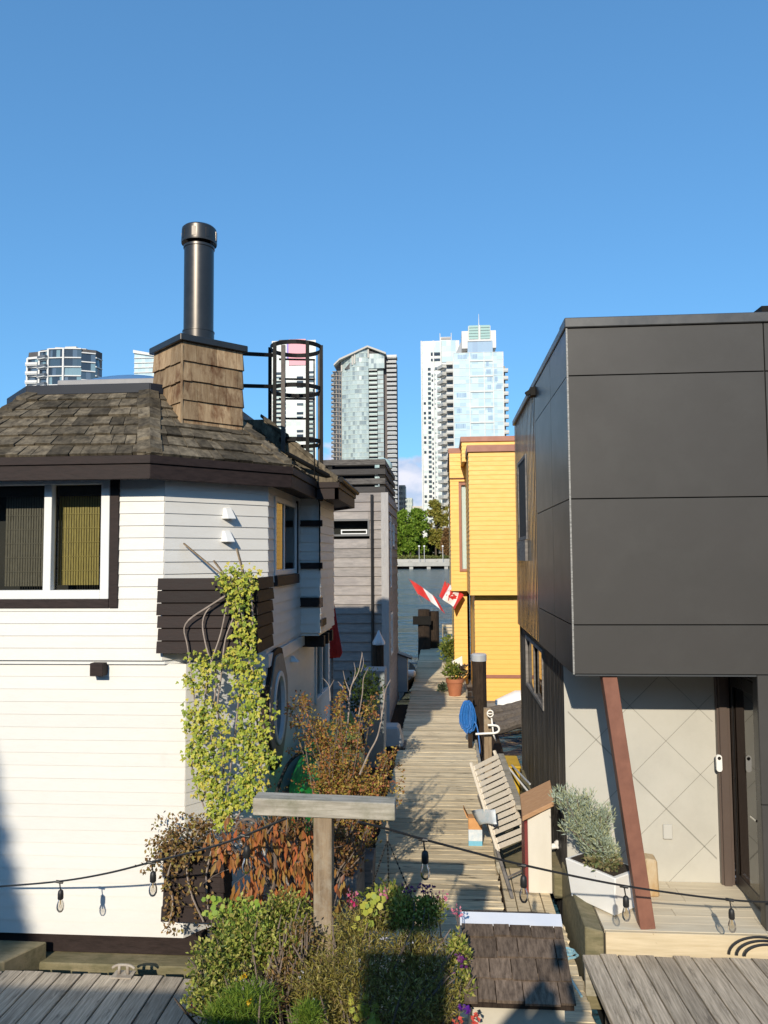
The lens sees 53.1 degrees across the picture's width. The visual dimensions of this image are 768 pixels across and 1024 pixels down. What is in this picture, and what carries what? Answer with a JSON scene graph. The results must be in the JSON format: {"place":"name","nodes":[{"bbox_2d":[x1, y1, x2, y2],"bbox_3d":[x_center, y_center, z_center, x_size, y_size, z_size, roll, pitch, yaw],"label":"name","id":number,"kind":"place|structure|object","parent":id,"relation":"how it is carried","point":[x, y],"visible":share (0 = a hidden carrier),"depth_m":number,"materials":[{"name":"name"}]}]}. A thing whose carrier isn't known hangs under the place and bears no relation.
{"place":"outdoors","nodes":[
{"label":"outdoors","id":0,"kind":"place"},
{"bbox_2d":[0,0,767,505],"label":"sky","id":1,"kind":"structure","parent":0,"point":[388,176],"materials":[{"name":"blue"}]},
{"bbox_2d":[203,569,735,1023],"bbox_3d":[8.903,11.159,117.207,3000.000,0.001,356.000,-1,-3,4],"label":"water","id":2,"kind":"structure","parent":0,"point":[410,603],"depth_m":53.80,"materials":[{"name":"blue liquid"}]},
{"bbox_2d":[0,222,358,979],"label":"floating home","id":3,"kind":"object","parent":2,"relation":"on","point":[116,492],"visible":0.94,"depth_m":7.42,"materials":[{"name":"white paint"}]},
{"bbox_2d":[0,940,45,972],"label":"timber baulk","id":4,"kind":"object","parent":3,"relation":"attached to","point":[22,955],"visible":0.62,"depth_m":7.05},
{"bbox_2d":[0,480,109,598],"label":"window","id":5,"kind":"structure","parent":3,"relation":"in","point":[55,535],"depth_m":7.62,"materials":[{"name":"clear glass"}]},
{"bbox_2d":[0,817,286,912],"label":"string light","id":6,"kind":"object","parent":3,"relation":"attached to","point":[246,852],"visible":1,"depth_m":5.93,"materials":[{"name":"black rubber"}]},
{"bbox_2d":[161,841,232,923],"bbox_3d":[-1.708,3.360,7.039,0.585,0.659,0.279,-1,-3,4],"label":"planter box","id":7,"kind":"object","parent":3,"relation":"attached to","point":[219,885],"visible":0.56,"depth_m":6.91,"materials":[{"name":"wood"}]},
{"bbox_2d":[140,810,223,935],"bbox_3d":[-1.826,3.247,6.925,0.805,1.088,0.640,-1,-3,4],"label":"withered vine","id":8,"kind":"object","parent":7,"relation":"in","point":[173,836],"visible":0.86,"depth_m":6.87,"materials":[{"name":"brown plant"}]},
{"bbox_2d":[156,576,273,653],"bbox_3d":[-1.634,0.993,7.544,0.978,0.703,0.693,-1,-3,4],"label":"planter box","id":9,"kind":"object","parent":3,"relation":"attached to","point":[181,602],"visible":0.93,"depth_m":7.22,"materials":[{"name":"wood"}]},
{"bbox_2d":[183,543,244,577],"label":"garden stakes","id":10,"kind":"object","parent":9,"relation":"in","point":[215,562],"visible":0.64,"depth_m":7.41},
{"bbox_2d":[175,562,281,833],"bbox_3d":[-1.410,1.693,7.004,0.981,2.480,0.209,-1,-3,4],"label":"ivy","id":11,"kind":"object","parent":9,"relation":"hanging from","point":[253,758],"visible":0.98,"depth_m":6.99,"materials":[{"name":"green plant"}]},
{"bbox_2d":[259,647,287,769],"bbox_3d":[-1.190,2.151,8.451,0.115,1.290,1.040,-1,-3,4],"label":"window","id":12,"kind":"structure","parent":3,"relation":"in","point":[276,686],"depth_m":8.34,"materials":[{"name":"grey glass"}]},
{"bbox_2d":[274,495,296,575],"bbox_3d":[-1.171,0.294,9.057,0.055,0.880,1.250,-1,-3,4],"label":"window","id":13,"kind":"structure","parent":3,"relation":"in","point":[285,511],"depth_m":9.06,"materials":[{"name":"clear glass"}]},
{"bbox_2d":[315,643,328,704],"bbox_3d":[-0.971,2.356,11.722,0.080,0.920,1.230,-1,-3,4],"label":"window","id":14,"kind":"structure","parent":3,"relation":"in","point":[323,652],"depth_m":11.71,"materials":[{"name":"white glass"}]},
{"bbox_2d":[372,630,384,666],"bbox_3d":[-0.103,3.949,16.248,0.276,2.873,0.276,-1,-3,4],"label":"mooring pile","id":15,"kind":"object","parent":2,"relation":"in","point":[378,642],"visible":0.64,"depth_m":16.22,"materials":[{"name":"black wood"}]},
{"bbox_2d":[398,662,415,700],"bbox_3d":[0.496,5.095,23.669,1.033,0.730,4.200,-1,-3,4],"label":"dinghy","id":16,"kind":"object","parent":2,"relation":"on","point":[411,672],"visible":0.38,"depth_m":22.45,"materials":[{"name":"black paint"}]},
{"bbox_2d":[413,609,430,659],"bbox_3d":[1.522,5.053,30.497,0.720,2.362,0.582,-1,-3,4],"label":"end pile","id":17,"kind":"object","parent":2,"relation":"in","point":[422,620],"visible":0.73,"depth_m":30.33,"materials":[{"name":"black paint"}]},
{"bbox_2d":[408,578,443,611],"bbox_3d":[1.701,3.333,30.639,1.470,1.425,0.243,-1,-3,8],"label":"flag","id":18,"kind":"object","parent":17,"relation":"attached to","point":[424,593],"visible":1,"depth_m":30.63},
{"bbox_2d":[397,559,449,568],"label":"seawall","id":19,"kind":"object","parent":2,"relation":"in","point":[422,564],"visible":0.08,"depth_m":289.76,"materials":[{"name":"concrete"}]},
{"bbox_2d":[334,874,530,965],"bbox_3d":[1.290,4.904,17.140,2.300,0.454,27.300,-1,-3,4],"label":"walkway float","id":20,"kind":"object","parent":2,"relation":"on","point":[502,899],"visible":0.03,"depth_m":8.17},
{"bbox_2d":[251,705,407,980],"bbox_3d":[-0.304,4.740,13.292,0.900,0.340,13.020,-1,-3,4],"label":"house float","id":21,"kind":"object","parent":20,"relation":"attached to","point":[399,713],"depth_m":13.76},
{"bbox_2d":[279,761,368,886],"bbox_3d":[-0.685,3.950,9.601,0.790,1.080,2.280,-1,-3,4],"label":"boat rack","id":22,"kind":"object","parent":21,"relation":"on","point":[367,764],"visible":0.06,"depth_m":8.54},
{"bbox_2d":[285,711,366,841],"bbox_3d":[-0.681,3.084,9.713,0.848,0.660,4.115,-1,-3,4],"label":"canoe","id":23,"kind":"object","parent":22,"relation":"on","point":[298,774],"visible":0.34,"depth_m":8.58,"materials":[{"name":"green plastic"}]},
{"bbox_2d":[275,751,324,792],"bbox_3d":[-0.812,2.862,8.156,0.719,0.593,0.190,0,-3,-4],"label":"hose","id":24,"kind":"object","parent":23,"relation":"on","point":[292,758],"visible":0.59,"depth_m":8.14,"materials":[{"name":"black rubber"}]},
{"bbox_2d":[286,843,364,949],"bbox_3d":[-0.576,3.963,7.844,0.690,0.840,0.900,-1,-3,4],"label":"planter box","id":25,"kind":"object","parent":21,"relation":"on","point":[356,882],"visible":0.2,"depth_m":7.45,"materials":[{"name":"wood"}]},
{"bbox_2d":[263,655,405,868],"bbox_3d":[-0.481,2.485,7.860,1.421,2.105,1.126,-1,-3,4],"label":"barberry","id":26,"kind":"object","parent":25,"relation":"in","point":[334,783],"visible":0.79,"depth_m":7.70,"materials":[{"name":"brown plant"}]},
{"bbox_2d":[329,605,342,718],"bbox_3d":[-0.887,2.946,13.152,0.348,3.114,0.366,-1,-3,4],"label":"parasol","id":27,"kind":"object","parent":21,"relation":"on","point":[335,649],"visible":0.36,"depth_m":13.13,"materials":[{"name":"red fabric"}]},
{"bbox_2d":[323,458,398,726],"bbox_3d":[-2.077,1.832,19.473,4.667,6.315,3.862,-1,-3,4],"label":"floating home","id":28,"kind":"object","parent":21,"relation":"on","point":[365,571],"visible":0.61,"depth_m":17.54,"materials":[{"name":"grey"}]},
{"bbox_2d":[334,519,369,536],"bbox_3d":[-0.998,0.371,17.780,1.369,0.397,0.350,-1,-3,4],"label":"window","id":29,"kind":"structure","parent":28,"relation":"in","point":[354,527],"depth_m":17.90,"materials":[{"name":"black glass"}]},
{"bbox_2d":[397,651,411,691],"bbox_3d":[0.555,4.329,20.897,0.421,1.064,0.480,-1,-3,4],"label":"power pedestal","id":30,"kind":"object","parent":28,"relation":"attached to","point":[403,658],"visible":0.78,"depth_m":20.70,"materials":[{"name":"grey plastic"}]},
{"bbox_2d":[344,664,388,789],"bbox_3d":[-0.298,3.351,11.500,0.706,2.109,0.726,2,-4,-32],"label":"shrub","id":31,"kind":"object","parent":21,"relation":"on","point":[368,690],"visible":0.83,"depth_m":11.46,"materials":[{"name":"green plant"}]},
{"bbox_2d":[363,666,386,767],"bbox_3d":[-0.152,3.592,13.510,0.382,1.656,0.560,-1,-3,4],"label":"planter tub","id":32,"kind":"object","parent":21,"relation":"on","point":[380,743],"visible":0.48,"depth_m":13.24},
{"bbox_2d":[305,648,595,1023],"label":"walkway","id":33,"kind":"structure","parent":20,"relation":"on","point":[436,757],"depth_m":10.56,"materials":[{"name":"brown wood"}]},
{"bbox_2d":[218,816,368,929],"bbox_3d":[-0.775,2.982,6.439,1.292,0.941,0.546,-1,-3,4],"label":"barberry","id":34,"kind":"object","parent":33,"relation":"on","point":[348,857],"visible":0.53,"depth_m":6.41,"materials":[{"name":"brown plant"}]},
{"bbox_2d":[211,1009,458,1023],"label":"planter bed","id":35,"kind":"object","parent":33,"relation":"on","point":[452,1022],"visible":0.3,"depth_m":5.31,"materials":[{"name":"wood"}]},
{"bbox_2d":[201,895,269,1021],"bbox_3d":[-0.986,3.074,5.173,0.615,0.904,0.238,-2,-4,27],"label":"geranium","id":36,"kind":"object","parent":35,"relation":"in","point":[215,900],"visible":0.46,"depth_m":5.21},
{"bbox_2d":[174,885,316,1023],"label":"flowering bush","id":37,"kind":"object","parent":35,"relation":"in","point":[245,945],"visible":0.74,"depth_m":4.90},
{"bbox_2d":[192,971,328,1023],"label":"feathery plant","id":38,"kind":"object","parent":35,"relation":"in","point":[224,1010],"visible":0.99,"depth_m":4.36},
{"bbox_2d":[259,915,321,1023],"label":"dry plant","id":39,"kind":"object","parent":35,"relation":"in","point":[280,972],"visible":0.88,"depth_m":4.73,"materials":[{"name":"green plant"}]},
{"bbox_2d":[253,792,395,1023],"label":"post","id":40,"kind":"object","parent":35,"relation":"in","point":[323,811],"visible":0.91,"depth_m":5.13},
{"bbox_2d":[362,821,413,932],"bbox_3d":[0.026,2.412,5.128,0.350,0.721,0.346,-1,-3,4],"label":"hanging basket","id":41,"kind":"object","parent":40,"relation":"hanging from","point":[387,841],"visible":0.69,"depth_m":5.11,"materials":[{"name":"green metal"}]},
{"bbox_2d":[355,877,412,918],"bbox_3d":[0.009,2.597,5.123,0.427,0.266,0.381,-1,-3,4],"label":"basket plant","id":42,"kind":"object","parent":41,"relation":"in","point":[392,891],"visible":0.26,"depth_m":5.13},
{"bbox_2d":[348,892,385,1023],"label":"yellowing plant","id":43,"kind":"object","parent":35,"relation":"in","point":[368,905],"visible":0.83,"depth_m":4.76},
{"bbox_2d":[283,892,464,1023],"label":"heather","id":44,"kind":"object","parent":35,"relation":"in","point":[421,1003],"visible":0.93,"depth_m":4.55,"materials":[{"name":"plant"}]},
{"bbox_2d":[378,887,478,1023],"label":"leafy plant","id":45,"kind":"object","parent":35,"relation":"in","point":[427,905],"visible":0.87,"depth_m":4.78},
{"bbox_2d":[401,883,435,942],"bbox_3d":[0.221,2.551,4.868,0.222,0.419,0.117,-1,-3,4],"label":"aster","id":46,"kind":"object","parent":45,"relation":"attached to","point":[426,887],"visible":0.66,"depth_m":4.87,"materials":[{"name":"purple plant"}]},
{"bbox_2d":[435,891,462,965],"bbox_3d":[0.403,2.628,4.837,0.201,0.511,0.102,-1,-3,4],"label":"aster","id":47,"kind":"object","parent":45,"relation":"attached to","point":[452,910],"visible":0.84,"depth_m":4.84,"materials":[{"name":"pink plant"}]},
{"bbox_2d":[365,848,375,894],"bbox_3d":[-0.205,3.910,8.338,0.209,0.400,0.339,-1,-3,4],"label":"pot","id":48,"kind":"object","parent":33,"relation":"on","point":[370,864],"visible":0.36,"depth_m":8.18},
{"bbox_2d":[386,723,406,749],"bbox_3d":[0.144,4.302,14.802,0.551,0.390,0.660,-1,-3,4],"label":"step box","id":49,"kind":"object","parent":33,"relation":"on","point":[394,736],"visible":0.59,"depth_m":14.56,"materials":[{"name":"grey plastic"}]},
{"bbox_2d":[446,677,463,695],"bbox_3d":[1.857,4.586,20.143,0.469,0.443,0.469,-1,-3,4],"label":"flower pot","id":50,"kind":"object","parent":33,"relation":"on","point":[454,686],"visible":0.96,"depth_m":19.98,"materials":[{"name":"ceramic"}]},
{"bbox_2d":[440,660,463,679],"bbox_3d":[1.811,4.174,20.132,0.629,0.637,0.640,1,-4,-22],"label":"potted plant","id":51,"kind":"object","parent":50,"relation":"in","point":[451,669],"visible":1,"depth_m":20.09,"materials":[{"name":"green plant"}]},
{"bbox_2d":[466,692,473,747],"bbox_3d":[1.636,4.007,14.604,0.160,1.135,0.084,-1,-3,4],"label":"rope post","id":52,"kind":"object","parent":33,"relation":"on","point":[470,742],"visible":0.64,"depth_m":14.55,"materials":[{"name":"brown wood"}]},
{"bbox_2d":[459,700,480,753],"bbox_3d":[1.684,4.005,14.279,0.307,0.903,0.718,1,-4,-22],"label":"rope hank","id":53,"kind":"object","parent":52,"relation":"hanging from","point":[467,716],"visible":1,"depth_m":14.47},
{"bbox_2d":[463,805,481,845],"bbox_3d":[1.119,3.958,9.696,0.230,0.450,0.165,-1,-3,4],"label":"carton","id":54,"kind":"object","parent":33,"relation":"on","point":[474,833],"visible":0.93,"depth_m":9.62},
{"bbox_2d":[464,679,499,873],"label":"walkway curb","id":55,"kind":"structure","parent":33,"relation":"on","point":[497,864],"depth_m":13.42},
{"bbox_2d":[469,750,521,898],"bbox_3d":[1.381,3.570,9.089,0.715,1.176,1.907,-1,-3,4],"label":"slatted chair","id":56,"kind":"object","parent":33,"relation":"on","point":[506,792],"visible":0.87,"depth_m":9.15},
{"bbox_2d":[472,809,496,824],"bbox_3d":[1.179,3.527,8.920,0.068,0.282,0.837,0,-4,-14],"label":"plastic sheet","id":57,"kind":"object","parent":56,"relation":"on","point":[482,816],"visible":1,"depth_m":8.90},
{"bbox_2d":[498,754,520,809],"bbox_3d":[1.728,3.671,10.601,0.085,0.135,2.801,-1,-3,4],"label":"plank","id":58,"kind":"object","parent":56,"relation":"on","point":[510,780],"visible":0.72,"depth_m":10.32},
{"bbox_2d":[460,910,575,1023],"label":"shingled box","id":59,"kind":"object","parent":33,"relation":"on","point":[520,971],"visible":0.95,"depth_m":4.79,"materials":[{"name":"wood"}]},
{"bbox_2d":[499,868,555,913],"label":"side deck","id":60,"kind":"structure","parent":20,"relation":"on","point":[540,902],"depth_m":8.12,"materials":[{"name":"brown wood"}]},
{"bbox_2d":[520,780,558,893],"bbox_3d":[1.732,3.561,8.442,0.456,1.083,0.450,-1,-3,4],"label":"dock pedestal","id":61,"kind":"object","parent":60,"relation":"on","point":[536,803],"visible":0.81,"depth_m":8.27,"materials":[{"name":"brown wood"}]},
{"bbox_2d":[430,611,438,647],"bbox_3d":[2.021,5.125,30.886,0.427,2.257,0.435,-1,-3,4],"label":"end pile","id":62,"kind":"object","parent":2,"relation":"in","point":[434,633],"visible":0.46,"depth_m":30.73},
{"bbox_2d":[471,653,486,750],"bbox_3d":[1.893,4.056,15.188,0.307,2.504,0.310,-1,-3,4],"label":"mooring pile","id":63,"kind":"object","parent":2,"relation":"in","point":[479,690],"visible":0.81,"depth_m":15.11,"materials":[{"name":"brown wood"}]},
{"bbox_2d":[491,708,520,721],"bbox_3d":[2.499,4.056,15.296,0.951,0.298,0.227,1,-4,-29],"label":"log","id":64,"kind":"object","parent":63,"relation":"attached to","point":[504,715],"visible":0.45,"depth_m":15.17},
{"bbox_2d":[447,436,520,706],"bbox_3d":[4.611,1.884,23.520,5.206,7.704,7.860,-1,-3,4],"label":"floating home","id":65,"kind":"object","parent":2,"relation":"on","point":[482,528],"visible":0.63,"depth_m":19.94,"materials":[{"name":"yellow paint"}]},
{"bbox_2d":[439,579,463,609],"bbox_3d":[1.982,2.411,22.585,0.383,0.872,0.742,3,-5,-43],"label":"flag","id":66,"kind":"object","parent":65,"relation":"attached to","point":[450,597],"visible":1,"depth_m":22.53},
{"bbox_2d":[459,482,466,571],"bbox_3d":[2.408,0.437,22.522,0.409,2.608,0.130,-1,-3,4],"label":"window","id":67,"kind":"structure","parent":65,"relation":"in","point":[462,491],"depth_m":22.53,"materials":[{"name":"white glass"}]},
{"bbox_2d":[480,735,504,788],"bbox_3d":[2.066,4.820,14.726,0.490,0.320,5.000,-1,-3,4],"label":"log float","id":68,"kind":"object","parent":2,"relation":"on","point":[496,746],"depth_m":15.07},
{"bbox_2d":[483,707,491,777],"bbox_3d":[1.797,4.045,13.286,0.130,1.297,0.120,-1,-3,4],"label":"timber post","id":69,"kind":"object","parent":68,"relation":"on","point":[487,744],"visible":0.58,"depth_m":13.24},
{"bbox_2d":[475,710,499,741],"bbox_3d":[1.775,3.660,13.156,0.422,0.560,0.131,-1,-3,4],"label":"water pipe","id":70,"kind":"object","parent":69,"relation":"attached to","point":[492,732],"visible":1,"depth_m":13.10,"materials":[{"name":"white plastic"}]},
{"bbox_2d":[487,789,521,872],"bbox_3d":[1.762,4.546,10.646,0.500,0.380,3.400,-1,-3,4],"label":"gap float","id":71,"kind":"object","parent":2,"relation":"on","point":[512,852],"visible":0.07,"depth_m":9.83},
{"bbox_2d":[505,756,520,795],"bbox_3d":[1.977,4.102,11.862,0.223,0.510,0.640,-1,-3,4],"label":"tote","id":72,"kind":"object","parent":71,"relation":"on","point":[513,761],"visible":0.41,"depth_m":11.57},
{"bbox_2d":[495,690,520,704],"bbox_3d":[3.725,4.482,18.036,2.200,0.570,0.919,-1,-3,4],"label":"dinghy","id":73,"kind":"object","parent":2,"relation":"on","point":[513,696],"visible":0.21,"depth_m":17.94,"materials":[{"name":"white plastic"}]},
{"bbox_2d":[584,965,609,1023],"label":"dock float","id":74,"kind":"object","parent":2,"relation":"on","point":[590,988],"visible":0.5,"depth_m":6.52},
{"bbox_2d":[583,954,767,1023],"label":"dock","id":75,"kind":"object","parent":74,"relation":"on","point":[644,989],"visible":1,"depth_m":6.08,"materials":[{"name":"grey wood"}]},
{"bbox_2d":[728,936,767,956],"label":"hose coil","id":76,"kind":"object","parent":75,"relation":"on","point":[747,950],"visible":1,"depth_m":6.54,"materials":[{"name":"black rubber"}]},
{"bbox_2d":[512,306,767,1023],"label":"modern house","id":77,"kind":"structure","parent":2,"relation":"on","point":[641,468],"depth_m":7.02,"materials":[{"name":"metal"}]},
{"bbox_2d":[517,454,526,540],"bbox_3d":[2.038,-0.187,11.260,0.040,1.200,1.100,-1,-3,4],"label":"window","id":78,"kind":"structure","parent":77,"relation":"in","point":[524,457],"depth_m":11.09,"materials":[{"name":"glass"}]},
{"bbox_2d":[525,634,543,710],"bbox_3d":[2.083,2.145,10.489,0.096,0.750,1.950,-1,-3,4],"label":"window","id":79,"kind":"structure","parent":77,"relation":"in","point":[535,683],"depth_m":10.48,"materials":[{"name":"glass"}]},
{"bbox_2d":[358,821,767,932],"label":"string light","id":80,"kind":"object","parent":77,"relation":"attached to","point":[523,877],"visible":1,"depth_m":5.49,"materials":[{"name":"black rubber"}]},
{"bbox_2d":[566,853,634,915],"bbox_3d":[2.056,3.493,7.225,0.359,0.376,0.592,2,-4,-34],"label":"planter","id":81,"kind":"object","parent":77,"relation":"on","point":[608,898],"visible":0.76,"depth_m":7.06,"materials":[{"name":"white plastic"}]},
{"bbox_2d":[548,783,622,867],"bbox_3d":[1.896,2.951,7.270,0.666,0.819,0.688,-2,-4,21],"label":"juniper","id":82,"kind":"object","parent":81,"relation":"in","point":[593,836],"visible":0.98,"depth_m":7.13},
{"bbox_2d":[581,852,622,876],"bbox_3d":[2.045,3.266,7.172,0.398,0.250,0.359,-1,-3,4],"label":"sedum","id":83,"kind":"object","parent":81,"relation":"in","point":[593,862],"visible":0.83,"depth_m":7.10,"materials":[{"name":"green plant"}]},
{"bbox_2d":[600,676,655,929],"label":"steel column","id":84,"kind":"structure","parent":77,"relation":"attached to","point":[627,802],"depth_m":6.83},
{"bbox_2d":[729,677,760,910],"bbox_3d":[3.430,2.620,7.220,0.110,2.060,0.840,-1,-3,4],"label":"door","id":85,"kind":"structure","parent":77,"relation":"in","point":[741,690],"depth_m":7.35,"materials":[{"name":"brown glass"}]},
{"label":"near dock float","id":86,"kind":"structure","parent":2,"relation":"on","visible":0},
{"bbox_2d":[0,970,272,1023],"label":"dock","id":87,"kind":"object","parent":86,"relation":"on","point":[33,997],"visible":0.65,"depth_m":6.32,"materials":[{"name":"grey wood"}]},
{"bbox_2d":[110,963,135,978],"bbox_3d":[-2.263,3.974,6.673,0.213,0.100,0.120,-1,-3,4],"label":"mooring cleat","id":88,"kind":"object","parent":87,"relation":"on","point":[119,973],"visible":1,"depth_m":6.66,"materials":[{"name":"metal"}]},
{"bbox_2d":[193,813,361,978],"bbox_3d":[-0.818,3.133,5.954,1.298,1.713,0.784,-1,-3,4],"label":"sapling","id":89,"kind":"object","parent":87,"relation":"on","point":[257,842],"visible":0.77,"depth_m":5.92,"materials":[{"name":"orange plant"}]},
{"bbox_2d":[491,700,520,714],"bbox_3d":[2.639,4.153,16.280,0.956,0.254,0.211,1,-4,-28],"label":"log","id":90,"kind":"object","parent":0,"point":[503,708],"visible":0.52,"depth_m":16.17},
{"bbox_2d":[492,715,520,735],"bbox_3d":[2.390,3.979,14.406,0.905,0.318,0.254,2,-4,-31],"label":"log","id":91,"kind":"object","parent":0,"point":[509,724],"visible":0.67,"depth_m":14.27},
{"bbox_2d":[566,947,582,997],"bbox_3d":[1.538,3.944,6.629,0.373,0.100,0.682,-1,-3,4],"label":"rope coil","id":92,"kind":"object","parent":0,"point":[570,952],"visible":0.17,"depth_m":6.83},
{"bbox_2d":[644,853,659,896],"bbox_3d":[2.572,3.506,7.422,0.139,0.368,0.140,-1,-3,4],"label":"wood block","id":93,"kind":"object","parent":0,"point":[651,867],"depth_m":7.36,"materials":[{"name":"brown wood"}]},
{"label":"far bank","id":94,"kind":"structure","parent":0,"visible":0},
{"bbox_2d":[25,346,102,385],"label":"tower","id":95,"kind":"structure","parent":94,"relation":"on","point":[50,366],"depth_m":314.44,"materials":[{"name":"blue glass"}]},
{"bbox_2d":[133,350,153,375],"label":"tower","id":96,"kind":"structure","parent":94,"relation":"on","point":[143,363],"depth_m":395.43,"materials":[{"name":"white glass"}]},
{"bbox_2d":[272,339,315,458],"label":"tower","id":97,"kind":"structure","parent":94,"relation":"on","point":[295,408],"depth_m":449.79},
{"bbox_2d":[331,345,398,536],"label":"tower","id":98,"kind":"structure","parent":94,"relation":"on","point":[364,402],"depth_m":435.63,"materials":[{"name":"teal glass"}]},
{"bbox_2d":[369,372,377,485],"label":"bay windows","id":99,"kind":"structure","parent":98,"relation":"in","point":[369,372],"depth_m":436.62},
{"bbox_2d":[399,485,405,509],"bbox_3d":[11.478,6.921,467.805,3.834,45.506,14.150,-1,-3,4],"label":"apartment block","id":100,"kind":"structure","parent":94,"relation":"on","point":[402,492],"depth_m":461.84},
{"bbox_2d":[397,508,414,555],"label":"shore tree","id":101,"kind":"object","parent":94,"relation":"on","point":[402,517],"visible":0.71,"depth_m":307.47,"materials":[{"name":"green plant"}]},
{"bbox_2d":[400,523,418,555],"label":"shore tree","id":102,"kind":"object","parent":94,"relation":"on","point":[410,547],"visible":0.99,"depth_m":304.74,"materials":[{"name":"green plant"}]},
{"bbox_2d":[408,508,430,555],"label":"shore tree","id":103,"kind":"object","parent":94,"relation":"on","point":[420,525],"visible":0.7,"depth_m":311.44,"materials":[{"name":"green plant"}]},
{"bbox_2d":[400,529,441,555],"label":"treeline","id":104,"kind":"object","parent":94,"relation":"on","point":[431,551],"visible":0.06,"depth_m":329.75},
{"bbox_2d":[397,554,448,558],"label":"undergrowth","id":105,"kind":"object","parent":94,"relation":"on","point":[443,556],"visible":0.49,"depth_m":300.98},
{"bbox_2d":[425,499,443,555],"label":"shore tree","id":106,"kind":"object","parent":94,"relation":"on","point":[434,536],"visible":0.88,"depth_m":314.26,"materials":[{"name":"green plant"}]},
{"bbox_2d":[421,333,458,537],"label":"tower","id":107,"kind":"structure","parent":94,"relation":"on","point":[435,355],"depth_m":433.11,"materials":[{"name":"white concrete"}]},
{"bbox_2d":[436,505,448,527],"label":"shore tree","id":108,"kind":"object","parent":94,"relation":"on","point":[444,516],"visible":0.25,"depth_m":312.89,"materials":[{"name":"green plant"}]},
{"bbox_2d":[440,527,448,555],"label":"shore tree","id":109,"kind":"object","parent":94,"relation":"on","point":[444,540],"visible":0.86,"depth_m":304.60,"materials":[{"name":"brown plant"}]},
{"bbox_2d":[437,314,508,554],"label":"tower","id":110,"kind":"structure","parent":94,"relation":"on","point":[472,391],"depth_m":313.87,"materials":[{"name":"white glass"}]},
{"bbox_2d":[447,368,453,495],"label":"wing windows","id":111,"kind":"structure","parent":110,"relation":"in","point":[447,368],"depth_m":315.87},
{"bbox_3d":[2.094,4.831,23.776,0.595,0.387,0.595,-1,-3,4],"label":"planter box","id":112,"kind":"object","parent":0,"visible":0},
{"bbox_2d":[437,632,453,661],"bbox_3d":[2.079,4.265,23.788,0.963,1.084,0.822,-1,-3,4],"label":"potted plant","id":113,"kind":"object","parent":112,"relation":"in","point":[447,647],"visible":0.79,"depth_m":23.71,"materials":[{"name":"green plant"}]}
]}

